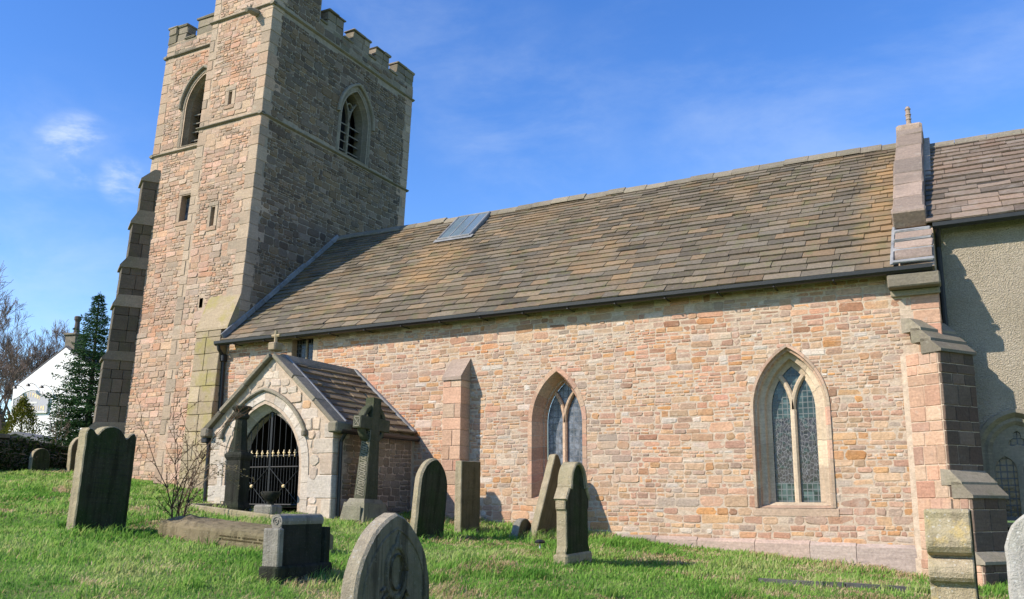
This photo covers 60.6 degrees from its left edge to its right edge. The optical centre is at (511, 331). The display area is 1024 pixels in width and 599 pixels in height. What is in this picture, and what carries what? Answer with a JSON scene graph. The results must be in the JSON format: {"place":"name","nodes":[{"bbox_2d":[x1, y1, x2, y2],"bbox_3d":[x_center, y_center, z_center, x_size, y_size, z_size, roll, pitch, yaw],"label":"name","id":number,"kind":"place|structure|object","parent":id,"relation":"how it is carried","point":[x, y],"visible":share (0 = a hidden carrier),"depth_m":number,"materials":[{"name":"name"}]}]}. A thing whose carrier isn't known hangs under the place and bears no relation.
{"place":"outdoors","nodes":[
{"label":"outdoors","id":0,"kind":"place"},
{"bbox_2d":[0,467,1014,598],"bbox_3d":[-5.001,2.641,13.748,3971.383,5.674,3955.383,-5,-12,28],"label":"ground","id":1,"kind":"structure","parent":0,"point":[12,569],"depth_m":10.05,"materials":[{"name":"green plant"}]},
{"bbox_2d":[0,261,18,324],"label":"bare tree","id":2,"kind":"object","parent":1,"relation":"on","point":[2,294],"visible":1,"depth_m":25.11,"materials":[{"name":"brown plant"}]},
{"bbox_2d":[0,359,26,433],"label":"bare tree","id":3,"kind":"object","parent":1,"relation":"on","point":[8,393],"visible":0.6,"depth_m":41.41,"materials":[{"name":"brown plant"}]},
{"bbox_2d":[0,394,42,434],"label":"golden conifer","id":4,"kind":"object","parent":1,"relation":"on","point":[19,407],"visible":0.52,"depth_m":32.62,"materials":[{"name":"green plant"}]},
{"bbox_2d":[0,323,44,432],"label":"bare tree","id":5,"kind":"object","parent":1,"relation":"on","point":[7,375],"visible":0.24,"depth_m":53.88,"materials":[{"name":"brown plant"}]},
{"bbox_2d":[0,293,52,429],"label":"bare tree","id":6,"kind":"object","parent":1,"relation":"on","point":[4,345],"visible":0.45,"depth_m":48.26,"materials":[{"name":"brown plant"}]},
{"bbox_2d":[1,320,60,384],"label":"bare tree","id":7,"kind":"object","parent":1,"relation":"on","point":[34,351],"visible":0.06,"depth_m":60.55,"materials":[{"name":"brown plant"}]},
{"bbox_2d":[0,433,68,470],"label":"boundary wall","id":8,"kind":"structure","parent":1,"relation":"on","point":[6,437],"depth_m":22.90,"materials":[{"name":"stone"}]},
{"bbox_2d":[0,433,72,470],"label":"wall ivy","id":9,"kind":"object","parent":8,"relation":"attached to","point":[52,446],"depth_m":22.90,"materials":[{"name":"green plant"}]},
{"bbox_2d":[8,431,60,442],"bbox_3d":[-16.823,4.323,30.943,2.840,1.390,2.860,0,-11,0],"label":"car","id":10,"kind":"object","parent":1,"relation":"on","point":[17,434],"depth_m":29.79,"materials":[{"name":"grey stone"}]},
{"bbox_2d":[28,448,49,471],"bbox_3d":[-12.344,3.502,22.860,0.140,0.920,0.507,-5,-12,28],"label":"headstone","id":11,"kind":"object","parent":1,"relation":"on","point":[39,462],"visible":0.48,"depth_m":22.82,"materials":[{"name":"grey stone"}]},
{"bbox_2d":[1,319,84,397],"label":"bare tree","id":12,"kind":"object","parent":1,"relation":"on","point":[57,333],"visible":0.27,"depth_m":48.41,"materials":[{"name":"brown plant"}]},
{"bbox_2d":[11,316,100,436],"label":"white house","id":13,"kind":"structure","parent":1,"relation":"on","point":[35,383],"depth_m":37.81,"materials":[{"name":"paint"}]},
{"bbox_2d":[39,409,73,444],"bbox_3d":[-14.788,3.500,28.417,0.972,2.058,0.760,7,-13,-31],"label":"bare sapling","id":14,"kind":"object","parent":1,"relation":"on","point":[55,441],"visible":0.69,"depth_m":28.46,"materials":[{"name":"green plant"}]},
{"bbox_2d":[32,292,110,445],"bbox_3d":[-14.732,1.678,30.675,3.826,6.351,3.532,-5,-12,28],"label":"spruce tree","id":15,"kind":"object","parent":1,"relation":"on","point":[78,422],"visible":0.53,"depth_m":30.26,"materials":[{"name":"green plant"}]},
{"bbox_2d":[66,437,77,471],"bbox_3d":[-11.507,3.423,23.390,0.140,1.251,0.727,-5,-12,28],"label":"headstone","id":16,"kind":"object","parent":1,"relation":"on","point":[72,448],"visible":0.21,"depth_m":23.12,"materials":[{"name":"beige stone"}]},
{"bbox_2d":[66,426,135,532],"bbox_3d":[-5.661,2.197,12.081,0.166,1.789,0.847,-5,-15,26],"label":"headstone","id":17,"kind":"object","parent":1,"relation":"on","point":[102,477],"visible":0.9,"depth_m":12.01,"materials":[{"name":"grey stone"}]},
{"bbox_2d":[135,373,255,517],"bbox_3d":[-4.675,1.766,12.840,1.160,2.348,2.075,-5,-12,28],"label":"bare shrub","id":18,"kind":"object","parent":1,"relation":"on","point":[179,502],"visible":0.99,"depth_m":12.69,"materials":[{"name":"brown plant"}]},
{"bbox_2d":[169,460,254,512],"bbox_3d":[-5.149,2.663,14.973,1.428,0.980,0.503,1,-11,-4],"label":"bramble","id":19,"kind":"object","parent":1,"relation":"on","point":[209,475],"visible":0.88,"depth_m":14.97,"materials":[{"name":"brown plant"}]},
{"bbox_2d":[220,405,253,510],"bbox_3d":[-4.937,2.439,15.809,0.380,2.215,0.380,-4,-12,20],"label":"pedestal monument","id":20,"kind":"object","parent":1,"relation":"on","point":[235,498],"visible":0.86,"depth_m":15.71,"materials":[{"name":"grey stone"}]},
{"bbox_2d":[186,503,287,518],"bbox_3d":[-4.710,3.262,15.385,2.200,0.310,0.740,-1,-10,31],"label":"kerbed grave","id":21,"kind":"object","parent":1,"relation":"on","point":[208,506],"visible":0.16,"depth_m":15.13,"materials":[{"name":"beige stone"}]},
{"bbox_2d":[158,514,332,552],"bbox_3d":[-3.603,2.856,11.732,2.419,0.679,0.845,-2,-11,30],"label":"coped tomb","id":22,"kind":"object","parent":1,"relation":"on","point":[221,532],"visible":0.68,"depth_m":11.56,"materials":[{"name":"beige stone"}]},
{"bbox_2d":[254,505,281,514],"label":"grave block","id":23,"kind":"structure","parent":1,"relation":"on","point":[267,509],"depth_m":14.92,"materials":[{"name":"grey stone"}]},
{"bbox_2d":[260,491,280,504],"bbox_3d":[-4.267,3.084,15.456,0.360,0.530,0.351,-5,-12,28],"label":"grave urn","id":24,"kind":"object","parent":23,"relation":"on","point":[270,497],"visible":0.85,"depth_m":15.38,"materials":[{"name":"grey stone"}]},
{"bbox_2d":[258,514,331,583],"bbox_3d":[-2.295,2.441,9.357,0.255,0.973,0.920,-5,-12,26],"label":"headstone","id":25,"kind":"object","parent":1,"relation":"on","point":[298,545],"visible":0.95,"depth_m":9.24,"materials":[{"name":"grey stone"}]},
{"bbox_2d":[339,397,389,522],"bbox_3d":[-2.615,2.449,15.920,0.600,2.497,0.892,-4,-14,28],"label":"celtic cross","id":26,"kind":"object","parent":1,"relation":"on","point":[371,423],"visible":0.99,"depth_m":15.80,"materials":[{"name":"stone"}]},
{"bbox_2d":[340,513,428,598],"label":"headstone","id":27,"kind":"object","parent":1,"relation":"on","point":[387,559],"visible":1,"depth_m":6.59,"materials":[{"name":"grey stone"}]},
{"bbox_2d":[410,458,446,538],"bbox_3d":[-1.294,2.757,13.728,0.138,1.570,0.817,-7,-22,27],"label":"headstone","id":28,"kind":"object","parent":1,"relation":"on","point":[429,500],"visible":0.67,"depth_m":13.66,"materials":[{"name":"grey stone"}]},
{"bbox_2d":[454,461,480,532],"bbox_3d":[-0.756,2.957,14.902,0.132,1.512,0.647,-5,-12,28],"label":"headstone","id":29,"kind":"object","parent":1,"relation":"on","point":[467,494],"visible":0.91,"depth_m":14.80,"materials":[{"name":"beige stone"}]},
{"bbox_2d":[511,518,530,538],"bbox_3d":[0.183,3.418,14.688,0.130,0.548,0.686,-5,-38,24],"label":"footstone","id":30,"kind":"object","parent":1,"relation":"on","point":[520,525],"visible":0.42,"depth_m":14.52,"materials":[{"name":"grey stone"}]},
{"bbox_2d":[535,539,544,548],"bbox_3d":[0.415,3.200,13.062,0.160,0.205,0.152,-5,-12,28],"label":"plot marker","id":31,"kind":"object","parent":1,"relation":"on","point":[540,541],"visible":0.91,"depth_m":13.03,"materials":[{"name":"grey paint"}]},
{"bbox_2d":[529,454,560,538],"bbox_3d":[0.649,3.090,15.289,0.132,1.980,0.777,-7,-50,23],"label":"headstone","id":32,"kind":"object","parent":1,"relation":"on","point":[545,516],"visible":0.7,"depth_m":15.18,"materials":[{"name":"beige stone"}]},
{"bbox_2d":[89,0,1023,586],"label":"church","id":33,"kind":"structure","parent":1,"relation":"on","point":[819,356],"depth_m":16.93,"materials":[{"name":"stone"}]},
{"bbox_2d":[177,64,206,147],"bbox_3d":[-8.748,-6.451,25.114,1.710,2.442,0.608,-5,-12,28],"label":"belfry window","id":34,"kind":"structure","parent":33,"relation":"in","point":[195,100],"depth_m":25.29,"materials":[{"name":"stone"}]},
{"bbox_2d":[287,335,317,360],"bbox_3d":[-4.695,0.615,19.865,0.900,1.100,0.212,-5,-12,28],"label":"small window","id":35,"kind":"structure","parent":33,"relation":"in","point":[306,349],"depth_m":19.98,"materials":[{"name":"stone"}]},
{"bbox_2d":[336,83,374,165],"bbox_3d":[-4.860,-6.231,26.047,0.700,2.412,1.710,-5,-12,28],"label":"belfry window","id":36,"kind":"structure","parent":33,"relation":"in","point":[356,105],"depth_m":26.36,"materials":[{"name":"grey stone"}]},
{"bbox_2d":[526,366,588,505],"bbox_3d":[0.938,1.968,16.659,1.280,2.610,0.460,-5,-12,28],"label":"nave window","id":37,"kind":"structure","parent":33,"relation":"in","point":[563,433],"depth_m":16.81,"materials":[{"name":"beige stone"}]},
{"bbox_2d":[750,344,838,516],"bbox_3d":[4.695,1.627,14.648,1.350,2.840,0.404,-5,-12,28],"label":"nave window","id":38,"kind":"structure","parent":33,"relation":"in","point":[794,473],"depth_m":14.73,"materials":[{"name":"beige stone"}]},
{"bbox_2d":[979,408,1023,520],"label":"chancel window","id":39,"kind":"structure","parent":33,"relation":"in","point":[1002,436],"depth_m":13.82,"materials":[{"name":"grey stone"}]},
{"bbox_2d":[553,462,591,565],"bbox_3d":[0.839,2.621,11.999,0.230,1.661,0.860,-5,-11,28],"label":"headstone","id":40,"kind":"object","parent":1,"relation":"on","point":[572,497],"visible":0.69,"depth_m":11.88,"materials":[{"name":"beige stone"}]},
{"bbox_2d":[758,578,928,590],"bbox_3d":[4.220,3.304,11.143,2.136,0.303,0.170,0,-11,4],"label":"stone edging","id":41,"kind":"object","parent":1,"relation":"on","point":[839,584],"visible":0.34,"depth_m":11.10,"materials":[{"name":"grey stone"}]},
{"bbox_2d":[924,508,978,598],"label":"scroll headstone","id":42,"kind":"object","parent":1,"relation":"on","point":[950,548],"visible":1,"depth_m":8.21,"materials":[{"name":"stone"}]},
{"bbox_2d":[1004,514,1023,598],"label":"headstone","id":43,"kind":"object","parent":1,"relation":"on","point":[1014,549],"visible":1,"depth_m":7.13,"materials":[{"name":"grey stone"}]},
{"bbox_2d":[0,0,1023,421],"label":"sky","id":44,"kind":"structure","parent":0,"point":[517,103],"materials":[{"name":"blue"}]}
]}

